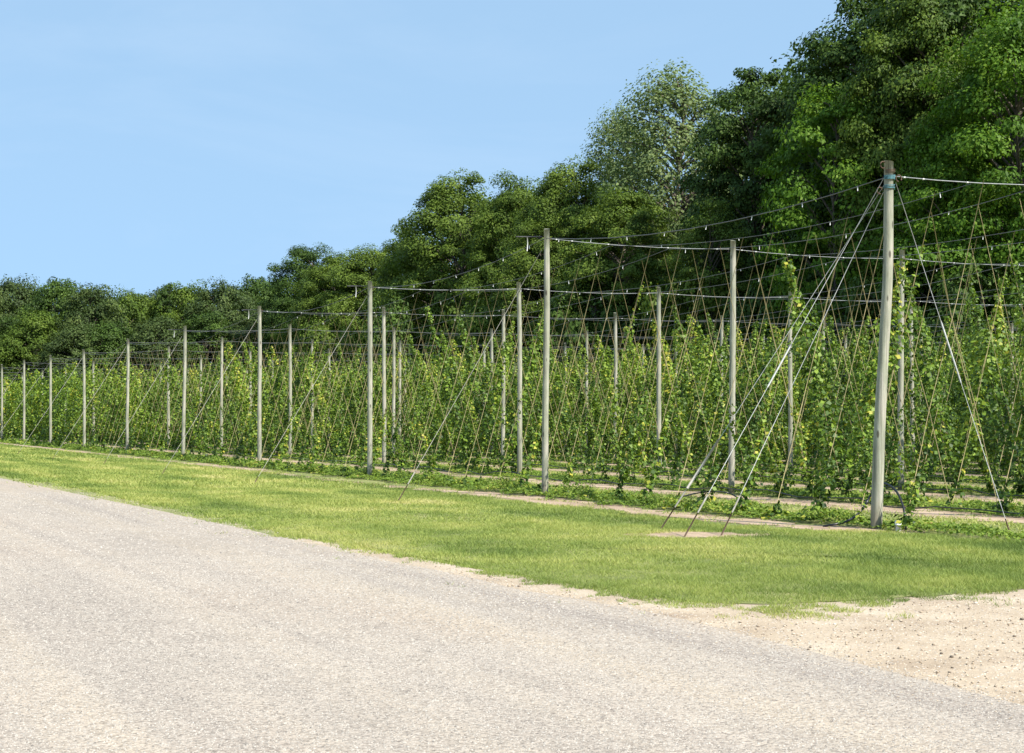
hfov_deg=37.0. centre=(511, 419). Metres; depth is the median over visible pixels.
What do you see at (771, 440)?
hop plant
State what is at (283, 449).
hop plant
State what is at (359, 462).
hop plant
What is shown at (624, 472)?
hop plant
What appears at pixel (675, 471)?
hop plant
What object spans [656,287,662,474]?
trellis post
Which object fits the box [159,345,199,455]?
hop plant
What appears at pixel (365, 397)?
hop plant
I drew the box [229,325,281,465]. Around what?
hop plant
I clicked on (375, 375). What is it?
hop plant
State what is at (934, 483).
soil strip
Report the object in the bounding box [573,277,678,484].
hop plant
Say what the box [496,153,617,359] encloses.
broadleaf tree
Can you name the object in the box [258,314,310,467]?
hop plant
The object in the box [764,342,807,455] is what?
hop plant
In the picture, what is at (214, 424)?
hop plant
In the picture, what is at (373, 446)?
hop plant
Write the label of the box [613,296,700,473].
hop plant
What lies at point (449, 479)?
hop plant
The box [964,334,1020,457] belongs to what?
hop plant
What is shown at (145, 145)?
sky
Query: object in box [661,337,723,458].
hop plant
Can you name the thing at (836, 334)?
row wire
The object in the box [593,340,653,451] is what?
hop plant
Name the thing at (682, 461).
hop plant
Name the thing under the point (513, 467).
hop plant
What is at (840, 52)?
broadleaf tree
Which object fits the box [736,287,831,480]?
hop plant
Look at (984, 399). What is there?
hop plant
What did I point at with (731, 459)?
trellis post
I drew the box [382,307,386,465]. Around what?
trellis post
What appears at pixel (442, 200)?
broadleaf tree
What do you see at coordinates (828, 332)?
hop plant
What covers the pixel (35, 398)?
hop foliage
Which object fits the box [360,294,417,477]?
hop plant
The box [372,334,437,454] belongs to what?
hop plant
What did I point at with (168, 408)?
trellis post
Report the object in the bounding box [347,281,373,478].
trellis post
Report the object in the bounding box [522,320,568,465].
hop plant
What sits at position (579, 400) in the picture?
hop plant
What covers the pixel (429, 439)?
hop plant
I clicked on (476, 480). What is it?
hop plant
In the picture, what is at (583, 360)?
hop plant
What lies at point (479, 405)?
hop plant
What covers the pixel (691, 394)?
hop plant
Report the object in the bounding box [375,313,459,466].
hop plant
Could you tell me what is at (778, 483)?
hop plant
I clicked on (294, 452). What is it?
hop plant
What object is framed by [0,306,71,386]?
woodland tree
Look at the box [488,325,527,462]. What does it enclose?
hop plant
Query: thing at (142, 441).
hop plant
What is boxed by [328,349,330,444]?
trellis post
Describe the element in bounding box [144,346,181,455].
hop plant
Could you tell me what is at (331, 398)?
hop plant
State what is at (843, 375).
hop plant
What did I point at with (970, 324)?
hop plant
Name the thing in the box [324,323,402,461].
hop plant
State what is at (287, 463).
hop plant
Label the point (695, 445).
hop plant
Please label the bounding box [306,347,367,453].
hop plant
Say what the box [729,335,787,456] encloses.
hop plant
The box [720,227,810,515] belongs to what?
hop plant
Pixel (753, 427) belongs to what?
hop plant
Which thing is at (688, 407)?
hop plant
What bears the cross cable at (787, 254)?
attached to the trellis post at (545, 392)
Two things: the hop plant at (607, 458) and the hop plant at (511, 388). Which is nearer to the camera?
the hop plant at (607, 458)
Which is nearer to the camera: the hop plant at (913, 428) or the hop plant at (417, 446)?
the hop plant at (913, 428)
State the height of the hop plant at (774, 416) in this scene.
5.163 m
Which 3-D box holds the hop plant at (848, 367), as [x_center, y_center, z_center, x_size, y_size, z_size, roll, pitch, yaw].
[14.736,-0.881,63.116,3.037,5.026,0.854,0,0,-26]
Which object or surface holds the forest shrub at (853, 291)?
on the ground at (668, 509)
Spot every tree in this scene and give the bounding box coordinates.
[0,273,54,378]
[0,295,7,375]
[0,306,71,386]
[0,316,35,382]
[15,276,92,367]
[27,323,118,386]
[52,282,128,372]
[67,317,152,383]
[92,284,155,365]
[113,315,195,382]
[122,286,183,330]
[144,278,216,374]
[152,283,180,369]
[171,275,266,373]
[171,310,246,384]
[212,307,285,379]
[221,273,285,363]
[251,242,332,372]
[270,251,369,368]
[316,243,415,373]
[360,221,454,376]
[372,167,514,374]
[450,168,555,360]
[483,211,599,375]
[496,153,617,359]
[550,182,688,384]
[572,98,677,346]
[593,57,765,354]
[656,196,775,374]
[669,66,852,359]
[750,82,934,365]
[765,0,959,345]
[826,0,1014,363]
[836,0,1023,293]
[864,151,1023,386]
[895,0,1023,368]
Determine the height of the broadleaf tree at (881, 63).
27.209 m
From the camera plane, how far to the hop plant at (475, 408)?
68.06 m
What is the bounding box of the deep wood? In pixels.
[0,3,1023,420]
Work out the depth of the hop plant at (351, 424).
67.31 m
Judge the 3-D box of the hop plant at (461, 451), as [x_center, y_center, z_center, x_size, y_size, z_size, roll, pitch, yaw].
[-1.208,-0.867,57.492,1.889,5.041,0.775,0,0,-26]
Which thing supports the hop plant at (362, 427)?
on the ground at (668, 509)
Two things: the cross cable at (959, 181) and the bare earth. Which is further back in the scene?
the cross cable at (959, 181)
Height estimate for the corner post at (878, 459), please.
5.758 m
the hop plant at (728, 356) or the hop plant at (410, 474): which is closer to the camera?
the hop plant at (410, 474)
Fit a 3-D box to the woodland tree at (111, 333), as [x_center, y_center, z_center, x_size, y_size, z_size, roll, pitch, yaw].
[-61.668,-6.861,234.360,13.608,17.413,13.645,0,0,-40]
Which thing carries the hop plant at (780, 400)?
on the ground at (668, 509)
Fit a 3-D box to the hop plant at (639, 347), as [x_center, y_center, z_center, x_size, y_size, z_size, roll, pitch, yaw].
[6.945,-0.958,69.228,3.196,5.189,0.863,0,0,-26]
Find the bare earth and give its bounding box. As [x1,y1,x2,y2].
[627,531,769,537]
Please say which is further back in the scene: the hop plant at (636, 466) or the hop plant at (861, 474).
the hop plant at (636, 466)
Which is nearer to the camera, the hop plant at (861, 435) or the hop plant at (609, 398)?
the hop plant at (861, 435)
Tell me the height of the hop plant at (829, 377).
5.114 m
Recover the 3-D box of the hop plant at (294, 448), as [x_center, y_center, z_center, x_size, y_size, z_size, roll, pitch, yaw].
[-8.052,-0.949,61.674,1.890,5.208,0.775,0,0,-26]
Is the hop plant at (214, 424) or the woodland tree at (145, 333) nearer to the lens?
the hop plant at (214, 424)
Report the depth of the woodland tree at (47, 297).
245.35 m
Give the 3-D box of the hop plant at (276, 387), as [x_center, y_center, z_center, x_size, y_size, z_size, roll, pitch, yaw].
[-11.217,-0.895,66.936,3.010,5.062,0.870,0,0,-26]
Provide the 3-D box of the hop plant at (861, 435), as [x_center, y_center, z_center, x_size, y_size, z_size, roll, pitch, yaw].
[7.008,-0.906,29.228,2.935,5.082,0.715,0,0,-13]
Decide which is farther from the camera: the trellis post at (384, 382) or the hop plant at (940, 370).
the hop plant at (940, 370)
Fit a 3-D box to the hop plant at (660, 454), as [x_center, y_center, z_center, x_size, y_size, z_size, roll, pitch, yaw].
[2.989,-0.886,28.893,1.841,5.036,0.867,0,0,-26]
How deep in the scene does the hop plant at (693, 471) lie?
34.83 m
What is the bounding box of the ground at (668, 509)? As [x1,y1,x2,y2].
[0,425,1023,601]
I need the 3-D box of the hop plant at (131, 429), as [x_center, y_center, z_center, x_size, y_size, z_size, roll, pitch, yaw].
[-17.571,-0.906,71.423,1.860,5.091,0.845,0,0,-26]
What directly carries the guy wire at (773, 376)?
attached to the corner post at (878, 459)
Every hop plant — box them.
[114,353,144,451]
[116,346,155,453]
[116,349,150,450]
[122,346,159,453]
[126,346,165,453]
[130,345,171,454]
[142,347,176,455]
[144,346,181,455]
[151,344,193,455]
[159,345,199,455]
[169,337,212,457]
[175,332,220,459]
[177,351,235,447]
[181,347,241,451]
[183,339,224,460]
[187,337,233,458]
[194,336,240,461]
[197,342,257,453]
[201,333,249,462]
[204,345,266,452]
[209,331,257,462]
[209,343,249,453]
[215,352,251,449]
[216,331,264,463]
[216,344,280,453]
[222,341,288,454]
[225,339,296,452]
[226,327,274,462]
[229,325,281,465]
[234,339,300,455]
[241,321,291,465]
[241,335,309,456]
[247,334,318,456]
[249,317,300,466]
[256,332,324,458]
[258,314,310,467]
[266,315,320,468]
[270,330,342,457]
[278,316,331,468]
[278,346,336,448]
[279,331,352,460]
[287,331,330,460]
[288,315,342,469]
[290,332,334,458]
[294,346,352,451]
[295,329,343,459]
[297,315,353,471]
[299,347,360,451]
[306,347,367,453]
[308,310,366,472]
[313,323,390,463]
[315,352,367,454]
[319,307,377,473]
[320,346,381,454]
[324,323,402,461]
[332,305,390,475]
[332,348,391,454]
[333,320,412,462]
[333,330,380,462]
[335,342,401,452]
[343,314,389,465]
[344,301,404,476]
[344,340,407,454]
[352,336,417,456]
[353,313,435,464]
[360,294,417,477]
[365,316,447,465]
[371,292,433,477]
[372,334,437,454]
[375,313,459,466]
[384,290,447,480]
[386,355,436,450]
[389,316,473,467]
[389,347,438,448]
[398,345,456,453]
[399,290,463,482]
[399,333,464,458]
[406,334,478,460]
[408,336,448,457]
[408,350,467,452]
[413,288,480,484]
[414,310,469,471]
[415,344,471,452]
[420,331,491,460]
[423,343,483,453]
[424,304,516,468]
[434,284,500,485]
[434,314,485,469]
[435,346,493,448]
[440,303,531,473]
[440,326,513,459]
[443,342,501,455]
[447,281,518,487]
[449,338,515,455]
[454,297,543,474]
[458,334,501,459]
[465,275,534,489]
[466,320,503,461]
[471,336,531,452]
[478,317,552,463]
[478,349,527,436]
[480,269,554,489]
[482,334,542,456]
[484,290,538,477]
[486,356,538,449]
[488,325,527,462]
[492,335,558,455]
[496,349,552,450]
[502,289,554,478]
[502,317,581,467]
[503,259,580,493]
[503,296,561,475]
[505,333,571,459]
[509,354,561,452]
[515,334,583,458]
[516,346,573,447]
[519,286,579,477]
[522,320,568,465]
[522,320,598,466]
[523,346,582,454]
[525,252,600,495]
[528,331,594,459]
[532,318,612,467]
[537,349,592,454]
[538,286,639,481]
[542,333,608,461]
[548,248,623,497]
[549,342,606,451]
[554,327,622,460]
[559,336,619,455]
[562,309,646,468]
[568,324,638,460]
[569,340,629,451]
[570,248,650,498]
[571,350,625,443]
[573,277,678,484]
[578,306,662,471]
[579,315,628,469]
[581,322,651,463]
[582,340,642,456]
[582,354,633,450]
[593,287,657,480]
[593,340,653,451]
[593,349,646,449]
[594,321,665,464]
[595,244,681,503]
[596,272,703,486]
[602,349,656,438]
[604,340,669,457]
[609,319,682,461]
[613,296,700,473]
[613,350,669,450]
[617,269,687,487]
[618,337,678,453]
[623,321,696,464]
[625,344,679,451]
[627,242,710,505]
[627,305,680,469]
[632,344,693,457]
[635,341,684,450]
[642,263,752,490]
[642,319,716,464]
[645,334,708,459]
[649,296,692,476]
[650,318,729,467]
[655,237,743,508]
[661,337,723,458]
[663,347,716,450]
[664,256,776,491]
[664,300,720,475]
[671,296,762,475]
[671,329,741,459]
[673,314,749,466]
[674,343,728,454]
[679,353,726,450]
[681,233,772,511]
[685,313,769,468]
[689,339,748,456]
[691,293,783,479]
[692,250,807,493]
[702,353,757,448]
[705,310,785,467]
[705,324,772,460]
[713,290,770,480]
[713,344,773,453]
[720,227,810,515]
[720,247,837,496]
[721,324,787,460]
[728,306,807,469]
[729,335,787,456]
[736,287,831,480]
[736,326,805,461]
[744,335,802,457]
[749,301,829,471]
[751,217,847,518]
[751,244,870,499]
[752,328,821,463]
[754,356,798,454]
[760,332,820,454]
[761,284,857,482]
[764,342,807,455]
[769,297,851,473]
[770,323,846,464]
[774,332,837,458]
[781,241,909,501]
[781,347,833,455]
[785,297,871,468]
[792,236,882,523]
[792,326,862,460]
[793,301,880,484]
[793,342,850,451]
[807,299,896,475]
[811,332,869,461]
[813,325,877,466]
[814,270,914,483]
[815,235,939,502]
[824,326,868,459]
[826,313,897,463]
[835,296,920,469]
[837,193,934,525]
[840,338,891,446]
[841,263,909,488]
[846,325,908,461]
[849,229,976,506]
[849,309,923,468]
[857,295,942,475]
[864,325,930,462]
[869,260,972,491]
[872,337,931,451]
[873,305,947,469]
[880,180,983,531]
[890,330,948,463]
[891,297,970,479]
[893,231,1014,510]
[894,307,967,472]
[896,351,949,451]
[900,263,1009,493]
[904,329,968,465]
[911,284,1000,480]
[912,305,996,472]
[914,333,968,453]
[918,326,986,465]
[928,332,978,458]
[928,340,963,450]
[931,212,1023,512]
[938,258,1023,495]
[943,305,1022,473]
[943,315,1013,467]
[945,331,1006,460]
[947,347,999,457]
[956,338,1021,482]
[961,303,1023,473]
[963,314,1022,466]
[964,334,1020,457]
[965,329,1023,462]
[966,276,1023,484]
[987,327,1023,461]
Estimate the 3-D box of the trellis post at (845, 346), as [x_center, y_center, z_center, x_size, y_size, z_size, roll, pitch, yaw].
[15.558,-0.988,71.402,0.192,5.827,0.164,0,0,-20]
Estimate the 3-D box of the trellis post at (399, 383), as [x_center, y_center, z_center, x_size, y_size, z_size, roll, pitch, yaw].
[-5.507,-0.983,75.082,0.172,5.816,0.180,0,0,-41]
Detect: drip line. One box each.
[69,440,1018,513]
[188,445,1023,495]
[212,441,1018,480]
[450,448,1006,475]
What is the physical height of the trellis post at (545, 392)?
5.950 m
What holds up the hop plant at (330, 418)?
on the ground at (668, 509)
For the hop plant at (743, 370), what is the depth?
41.86 m
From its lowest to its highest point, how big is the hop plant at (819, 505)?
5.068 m
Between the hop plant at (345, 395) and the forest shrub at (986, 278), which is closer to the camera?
the hop plant at (345, 395)
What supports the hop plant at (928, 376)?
on the ground at (668, 509)
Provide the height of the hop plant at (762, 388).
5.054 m
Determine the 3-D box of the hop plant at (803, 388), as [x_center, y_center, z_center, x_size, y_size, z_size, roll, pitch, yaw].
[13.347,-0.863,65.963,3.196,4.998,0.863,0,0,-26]
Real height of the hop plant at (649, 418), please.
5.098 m
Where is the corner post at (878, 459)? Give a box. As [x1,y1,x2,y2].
[870,160,901,528]
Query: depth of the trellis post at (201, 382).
92.75 m
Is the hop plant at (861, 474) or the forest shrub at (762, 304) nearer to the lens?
the hop plant at (861, 474)
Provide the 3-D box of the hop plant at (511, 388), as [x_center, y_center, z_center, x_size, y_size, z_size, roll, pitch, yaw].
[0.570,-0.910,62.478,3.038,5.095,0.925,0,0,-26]
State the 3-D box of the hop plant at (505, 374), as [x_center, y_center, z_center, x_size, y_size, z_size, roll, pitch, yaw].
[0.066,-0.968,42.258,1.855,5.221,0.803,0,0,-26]
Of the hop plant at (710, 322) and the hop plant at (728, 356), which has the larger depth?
the hop plant at (728, 356)
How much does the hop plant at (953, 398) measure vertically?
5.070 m
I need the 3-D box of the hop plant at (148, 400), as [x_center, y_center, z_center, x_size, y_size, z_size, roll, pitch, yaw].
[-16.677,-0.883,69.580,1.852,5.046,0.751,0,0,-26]
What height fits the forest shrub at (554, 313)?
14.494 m
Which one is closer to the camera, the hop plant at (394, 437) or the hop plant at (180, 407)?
the hop plant at (394, 437)
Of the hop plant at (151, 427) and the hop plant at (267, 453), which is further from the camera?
the hop plant at (151, 427)
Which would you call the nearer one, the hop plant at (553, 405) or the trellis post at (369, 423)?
the trellis post at (369, 423)
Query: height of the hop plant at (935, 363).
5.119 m
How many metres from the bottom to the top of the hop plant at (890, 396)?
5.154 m
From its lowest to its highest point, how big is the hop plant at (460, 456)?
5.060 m
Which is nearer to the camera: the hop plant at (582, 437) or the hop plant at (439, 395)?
the hop plant at (582, 437)
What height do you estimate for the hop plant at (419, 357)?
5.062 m
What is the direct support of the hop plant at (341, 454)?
on the ground at (668, 509)
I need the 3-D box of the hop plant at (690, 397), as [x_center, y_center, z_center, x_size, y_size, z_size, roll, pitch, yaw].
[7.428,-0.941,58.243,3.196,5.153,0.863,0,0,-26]
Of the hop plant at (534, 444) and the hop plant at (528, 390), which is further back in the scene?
the hop plant at (528, 390)
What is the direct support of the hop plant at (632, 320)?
on the ground at (668, 509)
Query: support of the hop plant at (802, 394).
on the ground at (668, 509)
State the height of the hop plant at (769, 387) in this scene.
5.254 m
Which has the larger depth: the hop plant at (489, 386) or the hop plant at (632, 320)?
the hop plant at (489, 386)
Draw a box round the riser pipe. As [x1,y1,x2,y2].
[895,520,901,530]
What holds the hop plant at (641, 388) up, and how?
on the ground at (668, 509)
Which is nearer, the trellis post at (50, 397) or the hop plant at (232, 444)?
the hop plant at (232, 444)
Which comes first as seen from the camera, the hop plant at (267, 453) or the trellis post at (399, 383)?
the hop plant at (267, 453)
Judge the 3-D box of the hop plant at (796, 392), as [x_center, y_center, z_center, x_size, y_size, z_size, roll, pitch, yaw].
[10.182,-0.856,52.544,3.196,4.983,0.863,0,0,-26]
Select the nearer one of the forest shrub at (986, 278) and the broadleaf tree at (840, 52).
the forest shrub at (986, 278)
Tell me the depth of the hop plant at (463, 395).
48.54 m
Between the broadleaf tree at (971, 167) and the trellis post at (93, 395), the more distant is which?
the trellis post at (93, 395)
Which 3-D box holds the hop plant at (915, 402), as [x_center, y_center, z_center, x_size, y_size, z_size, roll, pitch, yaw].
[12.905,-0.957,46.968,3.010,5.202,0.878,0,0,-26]
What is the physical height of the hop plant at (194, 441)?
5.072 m
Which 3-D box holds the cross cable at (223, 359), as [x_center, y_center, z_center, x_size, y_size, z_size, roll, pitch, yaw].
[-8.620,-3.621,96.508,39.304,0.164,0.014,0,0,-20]
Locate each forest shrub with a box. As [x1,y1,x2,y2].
[288,300,361,376]
[343,290,440,375]
[428,272,539,377]
[526,264,655,399]
[637,239,753,436]
[714,269,837,443]
[828,235,945,416]
[913,252,1023,431]
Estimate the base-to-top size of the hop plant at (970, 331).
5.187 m
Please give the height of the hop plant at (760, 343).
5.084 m
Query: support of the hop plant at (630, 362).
on the ground at (668, 509)
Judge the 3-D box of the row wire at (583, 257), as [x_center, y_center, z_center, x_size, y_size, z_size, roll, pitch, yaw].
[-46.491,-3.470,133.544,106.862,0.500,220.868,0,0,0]
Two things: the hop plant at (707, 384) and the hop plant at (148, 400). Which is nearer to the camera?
the hop plant at (707, 384)
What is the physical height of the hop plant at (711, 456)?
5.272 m
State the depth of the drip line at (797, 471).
44.38 m
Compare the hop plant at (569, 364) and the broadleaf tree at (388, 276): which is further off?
the broadleaf tree at (388, 276)
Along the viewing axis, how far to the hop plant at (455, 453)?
57.90 m
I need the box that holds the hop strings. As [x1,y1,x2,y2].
[73,201,1023,480]
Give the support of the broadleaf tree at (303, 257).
on the ground at (668, 509)
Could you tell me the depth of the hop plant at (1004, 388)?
44.76 m
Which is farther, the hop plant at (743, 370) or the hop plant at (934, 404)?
the hop plant at (934, 404)
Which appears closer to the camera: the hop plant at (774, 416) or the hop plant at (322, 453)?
the hop plant at (322, 453)
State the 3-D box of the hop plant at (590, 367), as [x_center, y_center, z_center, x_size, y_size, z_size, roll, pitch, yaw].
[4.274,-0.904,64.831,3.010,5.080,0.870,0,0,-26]
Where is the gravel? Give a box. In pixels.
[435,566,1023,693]
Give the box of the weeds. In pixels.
[0,435,1023,543]
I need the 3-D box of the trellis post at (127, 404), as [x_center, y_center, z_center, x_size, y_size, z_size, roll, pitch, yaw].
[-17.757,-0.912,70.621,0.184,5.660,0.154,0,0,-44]
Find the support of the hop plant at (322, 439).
on the ground at (668, 509)
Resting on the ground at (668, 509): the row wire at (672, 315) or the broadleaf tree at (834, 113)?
the broadleaf tree at (834, 113)
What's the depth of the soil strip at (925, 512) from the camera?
30.05 m
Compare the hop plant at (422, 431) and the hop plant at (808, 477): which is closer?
the hop plant at (808, 477)
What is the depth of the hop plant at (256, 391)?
64.10 m
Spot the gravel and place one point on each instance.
(900, 647)
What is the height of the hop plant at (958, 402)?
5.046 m
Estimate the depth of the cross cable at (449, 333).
64.10 m
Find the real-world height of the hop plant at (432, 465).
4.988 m
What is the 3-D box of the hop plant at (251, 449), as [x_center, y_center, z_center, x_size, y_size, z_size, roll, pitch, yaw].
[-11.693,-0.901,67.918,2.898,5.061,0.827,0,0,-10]
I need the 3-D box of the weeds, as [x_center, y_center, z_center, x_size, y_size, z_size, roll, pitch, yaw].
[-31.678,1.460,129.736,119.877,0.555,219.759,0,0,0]
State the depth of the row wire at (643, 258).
33.22 m
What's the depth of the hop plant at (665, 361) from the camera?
42.59 m
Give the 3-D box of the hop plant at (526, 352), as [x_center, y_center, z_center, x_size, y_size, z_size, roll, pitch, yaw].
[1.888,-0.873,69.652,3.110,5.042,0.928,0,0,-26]
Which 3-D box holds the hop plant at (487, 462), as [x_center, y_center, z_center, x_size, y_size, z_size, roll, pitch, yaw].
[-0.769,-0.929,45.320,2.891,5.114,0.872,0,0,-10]
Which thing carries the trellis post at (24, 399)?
on the ground at (668, 509)
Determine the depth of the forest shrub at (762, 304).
92.85 m
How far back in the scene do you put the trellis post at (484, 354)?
76.52 m
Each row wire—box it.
[5,184,969,374]
[7,178,882,369]
[16,229,1023,382]
[36,242,1023,380]
[38,191,1023,372]
[133,263,1019,375]
[135,266,1002,375]
[143,292,1023,381]
[292,315,1021,376]
[305,285,1023,361]
[314,304,1016,368]
[338,306,1023,368]
[378,328,1015,372]
[474,321,1012,363]
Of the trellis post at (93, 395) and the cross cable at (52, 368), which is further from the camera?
the cross cable at (52, 368)
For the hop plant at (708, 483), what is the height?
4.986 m
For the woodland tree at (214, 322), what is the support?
on the ground at (668, 509)
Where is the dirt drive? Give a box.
[297,538,1023,704]
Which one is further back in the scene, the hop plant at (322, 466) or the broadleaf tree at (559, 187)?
the broadleaf tree at (559, 187)
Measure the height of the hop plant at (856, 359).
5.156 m
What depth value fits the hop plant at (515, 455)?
53.26 m
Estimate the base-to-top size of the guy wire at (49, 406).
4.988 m
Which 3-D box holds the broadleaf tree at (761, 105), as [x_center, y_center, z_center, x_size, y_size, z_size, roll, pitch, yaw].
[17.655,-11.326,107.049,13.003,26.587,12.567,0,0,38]
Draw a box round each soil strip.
[0,442,924,533]
[16,438,1023,522]
[53,437,1023,504]
[262,445,1016,488]
[314,444,1021,478]
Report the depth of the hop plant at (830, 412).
38.29 m
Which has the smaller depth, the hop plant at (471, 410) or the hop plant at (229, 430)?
the hop plant at (471, 410)
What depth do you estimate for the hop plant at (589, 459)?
48.83 m
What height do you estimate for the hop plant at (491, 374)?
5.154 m
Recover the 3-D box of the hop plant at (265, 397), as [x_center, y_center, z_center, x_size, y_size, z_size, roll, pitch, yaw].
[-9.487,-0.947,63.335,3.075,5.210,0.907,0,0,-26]
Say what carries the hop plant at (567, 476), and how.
on the ground at (668, 509)
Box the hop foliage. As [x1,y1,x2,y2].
[0,260,1023,497]
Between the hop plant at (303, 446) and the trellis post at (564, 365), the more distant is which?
the trellis post at (564, 365)
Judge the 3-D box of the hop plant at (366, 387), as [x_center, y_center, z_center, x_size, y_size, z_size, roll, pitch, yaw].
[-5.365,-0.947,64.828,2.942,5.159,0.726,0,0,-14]
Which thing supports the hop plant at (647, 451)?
on the ground at (668, 509)
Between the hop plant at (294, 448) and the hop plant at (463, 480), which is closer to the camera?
the hop plant at (463, 480)
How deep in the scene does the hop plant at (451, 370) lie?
66.93 m
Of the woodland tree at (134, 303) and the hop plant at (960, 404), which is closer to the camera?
the hop plant at (960, 404)
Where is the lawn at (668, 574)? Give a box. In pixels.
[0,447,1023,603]
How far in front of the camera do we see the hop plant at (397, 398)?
73.54 m
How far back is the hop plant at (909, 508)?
22.10 m
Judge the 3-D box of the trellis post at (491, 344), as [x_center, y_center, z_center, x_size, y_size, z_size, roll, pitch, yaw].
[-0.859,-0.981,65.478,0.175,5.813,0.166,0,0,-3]
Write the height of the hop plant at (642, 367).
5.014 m
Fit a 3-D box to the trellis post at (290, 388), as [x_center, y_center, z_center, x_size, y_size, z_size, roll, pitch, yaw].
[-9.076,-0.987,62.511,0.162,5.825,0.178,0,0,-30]
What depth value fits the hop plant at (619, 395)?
71.72 m
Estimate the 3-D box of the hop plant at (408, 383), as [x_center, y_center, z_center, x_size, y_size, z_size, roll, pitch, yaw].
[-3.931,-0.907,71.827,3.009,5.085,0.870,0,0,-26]
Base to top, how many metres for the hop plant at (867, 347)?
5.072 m
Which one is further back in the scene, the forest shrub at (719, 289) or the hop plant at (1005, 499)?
the forest shrub at (719, 289)
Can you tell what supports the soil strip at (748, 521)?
on the ground at (668, 509)
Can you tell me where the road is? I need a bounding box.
[0,478,1023,752]
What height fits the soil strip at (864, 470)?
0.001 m
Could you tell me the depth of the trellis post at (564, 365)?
77.99 m
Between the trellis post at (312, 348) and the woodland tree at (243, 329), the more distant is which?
the woodland tree at (243, 329)
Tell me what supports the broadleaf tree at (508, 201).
on the ground at (668, 509)
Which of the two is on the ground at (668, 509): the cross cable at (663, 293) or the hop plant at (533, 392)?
the hop plant at (533, 392)
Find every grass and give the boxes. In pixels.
[89,443,1023,540]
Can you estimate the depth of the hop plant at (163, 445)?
64.69 m
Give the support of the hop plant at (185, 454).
on the ground at (668, 509)
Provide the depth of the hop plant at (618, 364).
70.77 m
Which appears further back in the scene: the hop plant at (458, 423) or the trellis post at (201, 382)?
the trellis post at (201, 382)
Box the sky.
[0,0,1018,311]
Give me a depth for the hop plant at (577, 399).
50.58 m
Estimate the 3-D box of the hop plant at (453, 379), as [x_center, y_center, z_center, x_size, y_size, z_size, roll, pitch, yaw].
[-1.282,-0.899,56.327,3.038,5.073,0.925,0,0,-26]
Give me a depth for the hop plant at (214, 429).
73.57 m
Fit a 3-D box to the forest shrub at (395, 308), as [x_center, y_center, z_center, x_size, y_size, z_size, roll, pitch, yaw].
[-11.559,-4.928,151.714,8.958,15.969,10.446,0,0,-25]
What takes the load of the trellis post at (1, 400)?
on the ground at (668, 509)
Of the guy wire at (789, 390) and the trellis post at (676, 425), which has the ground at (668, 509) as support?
the trellis post at (676, 425)
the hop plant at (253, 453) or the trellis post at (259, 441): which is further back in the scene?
the hop plant at (253, 453)
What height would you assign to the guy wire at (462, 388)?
5.310 m
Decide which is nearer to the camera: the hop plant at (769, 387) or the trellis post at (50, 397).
the hop plant at (769, 387)
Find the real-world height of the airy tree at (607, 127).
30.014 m
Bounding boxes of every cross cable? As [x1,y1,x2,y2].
[3,367,223,370]
[25,362,569,369]
[101,357,450,362]
[120,350,562,356]
[130,341,801,351]
[187,329,995,343]
[267,311,1019,328]
[372,287,1022,304]
[555,239,1023,265]
[895,176,1023,184]
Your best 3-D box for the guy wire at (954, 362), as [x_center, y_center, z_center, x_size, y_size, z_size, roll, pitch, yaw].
[6.423,-0.883,22.251,1.664,5.227,0.025,0,0,25]
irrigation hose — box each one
[683,491,746,505]
[823,482,906,529]
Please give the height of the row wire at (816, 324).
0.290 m
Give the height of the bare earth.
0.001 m
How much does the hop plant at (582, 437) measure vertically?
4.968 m
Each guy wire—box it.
[18,360,80,452]
[53,349,124,457]
[104,338,180,462]
[163,318,257,471]
[255,298,365,481]
[398,250,541,499]
[661,186,883,527]
[684,178,883,536]
[721,192,883,534]
[896,184,1009,529]
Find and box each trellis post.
[1,364,2,438]
[23,359,24,438]
[49,355,51,446]
[82,349,85,444]
[92,360,94,441]
[126,338,129,450]
[167,346,169,444]
[168,325,186,454]
[199,355,201,435]
[219,337,222,447]
[248,306,262,467]
[249,349,251,429]
[288,324,291,458]
[311,339,313,449]
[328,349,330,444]
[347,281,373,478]
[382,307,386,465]
[392,327,395,453]
[398,340,400,448]
[483,341,485,389]
[490,328,493,452]
[501,310,504,464]
[516,229,550,495]
[517,282,521,472]
[564,343,566,448]
[584,331,587,451]
[614,313,616,463]
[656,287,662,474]
[674,336,677,453]
[719,315,723,457]
[728,240,735,492]
[788,291,792,472]
[821,319,824,409]
[843,336,846,432]
[898,250,905,489]
[909,295,914,464]
[919,321,922,459]
[1009,323,1013,416]
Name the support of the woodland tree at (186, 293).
on the ground at (668, 509)
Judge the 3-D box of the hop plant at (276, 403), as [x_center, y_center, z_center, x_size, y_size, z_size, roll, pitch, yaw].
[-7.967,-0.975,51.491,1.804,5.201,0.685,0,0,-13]
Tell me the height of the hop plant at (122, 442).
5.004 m
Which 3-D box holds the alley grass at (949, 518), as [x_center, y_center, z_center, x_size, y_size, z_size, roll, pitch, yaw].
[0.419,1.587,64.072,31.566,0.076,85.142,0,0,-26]
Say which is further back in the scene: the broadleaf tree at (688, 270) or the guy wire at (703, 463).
the broadleaf tree at (688, 270)
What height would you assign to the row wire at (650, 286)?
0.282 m

